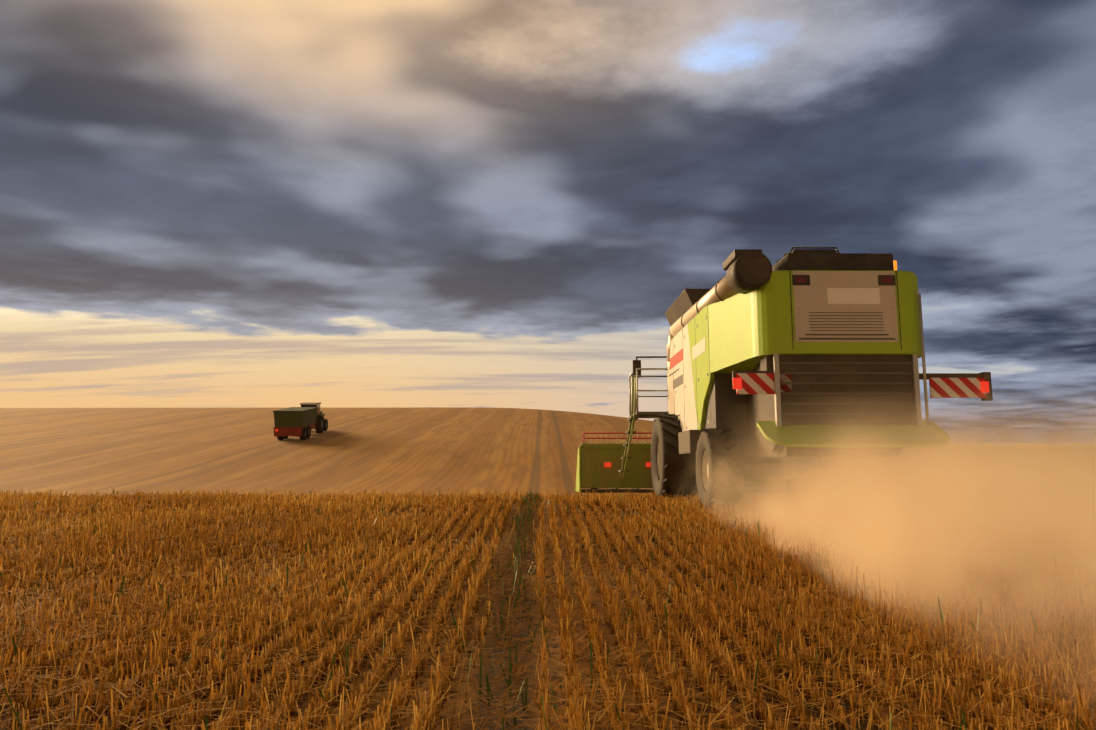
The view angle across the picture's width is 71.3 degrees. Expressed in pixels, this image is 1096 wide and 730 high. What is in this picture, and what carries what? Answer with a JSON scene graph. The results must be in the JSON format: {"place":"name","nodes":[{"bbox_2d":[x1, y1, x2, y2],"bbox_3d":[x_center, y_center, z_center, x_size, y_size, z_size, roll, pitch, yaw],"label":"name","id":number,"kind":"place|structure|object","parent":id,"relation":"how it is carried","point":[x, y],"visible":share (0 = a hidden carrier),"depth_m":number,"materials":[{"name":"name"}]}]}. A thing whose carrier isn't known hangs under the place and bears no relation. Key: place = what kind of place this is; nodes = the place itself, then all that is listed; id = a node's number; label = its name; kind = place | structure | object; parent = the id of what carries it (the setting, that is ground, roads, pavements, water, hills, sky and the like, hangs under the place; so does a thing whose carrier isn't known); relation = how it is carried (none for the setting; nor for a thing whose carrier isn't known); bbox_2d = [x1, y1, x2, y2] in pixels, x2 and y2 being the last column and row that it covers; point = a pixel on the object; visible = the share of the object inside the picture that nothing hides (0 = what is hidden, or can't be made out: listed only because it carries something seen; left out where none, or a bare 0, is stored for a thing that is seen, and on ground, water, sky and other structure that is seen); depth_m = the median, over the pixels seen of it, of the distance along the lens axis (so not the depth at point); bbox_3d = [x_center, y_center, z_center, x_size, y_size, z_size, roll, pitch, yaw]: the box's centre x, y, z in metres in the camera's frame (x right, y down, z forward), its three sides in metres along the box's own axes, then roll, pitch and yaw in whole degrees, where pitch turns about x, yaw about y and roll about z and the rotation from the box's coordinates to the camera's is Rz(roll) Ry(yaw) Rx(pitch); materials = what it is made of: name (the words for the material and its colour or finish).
{"place":"outdoors","nodes":[
{"label":"outdoors","id":0,"kind":"place"},
{"bbox_2d":[0,407,1095,729],"bbox_3d":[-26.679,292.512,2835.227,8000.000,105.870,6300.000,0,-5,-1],"label":"field ground","id":1,"kind":"structure","parent":0,"point":[360,451],"depth_m":43.04,"materials":[{"name":"soil"}]},
{"bbox_2d":[273,402,327,439],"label":"tractor trailer","id":2,"kind":"object","parent":1,"relation":"on","point":[303,420],"visible":1,"depth_m":62.34,"materials":[{"name":"green metal"}]},
{"bbox_2d":[432,493,563,729],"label":"dirt track","id":3,"kind":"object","parent":1,"relation":"on","point":[513,631],"visible":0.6,"depth_m":5.14,"materials":[{"name":"brown soil"}]},
{"bbox_2d":[0,489,1094,729],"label":"green weeds","id":4,"kind":"object","parent":1,"relation":"on","point":[518,525],"visible":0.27,"depth_m":5.66,"materials":[{"name":"green"}]},
{"bbox_2d":[0,487,1095,729],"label":"stubble stalks","id":5,"kind":"object","parent":1,"relation":"on","point":[126,517],"visible":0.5,"depth_m":5.78,"materials":[{"name":"plant"}]},
{"bbox_2d":[0,492,1095,729],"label":"loose straw","id":6,"kind":"object","parent":1,"relation":"on","point":[566,700],"visible":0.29,"depth_m":5.05,"materials":[{"name":"plant"}]},
{"bbox_2d":[574,247,992,509],"bbox_3d":[4.529,0.872,17.662,7.356,4.652,13.074,0,-8,-1],"label":"combine harvester","id":7,"kind":"object","parent":1,"relation":"on","point":[755,331],"visible":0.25,"depth_m":11.96,"materials":[{"name":"green metal"}]},
{"bbox_2d":[693,431,1088,596],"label":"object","id":8,"kind":"object","parent":1,"relation":"on","point":[910,491],"depth_m":9.88,"materials":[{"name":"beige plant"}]},
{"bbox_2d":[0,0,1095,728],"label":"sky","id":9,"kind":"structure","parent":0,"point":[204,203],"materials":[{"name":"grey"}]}
]}

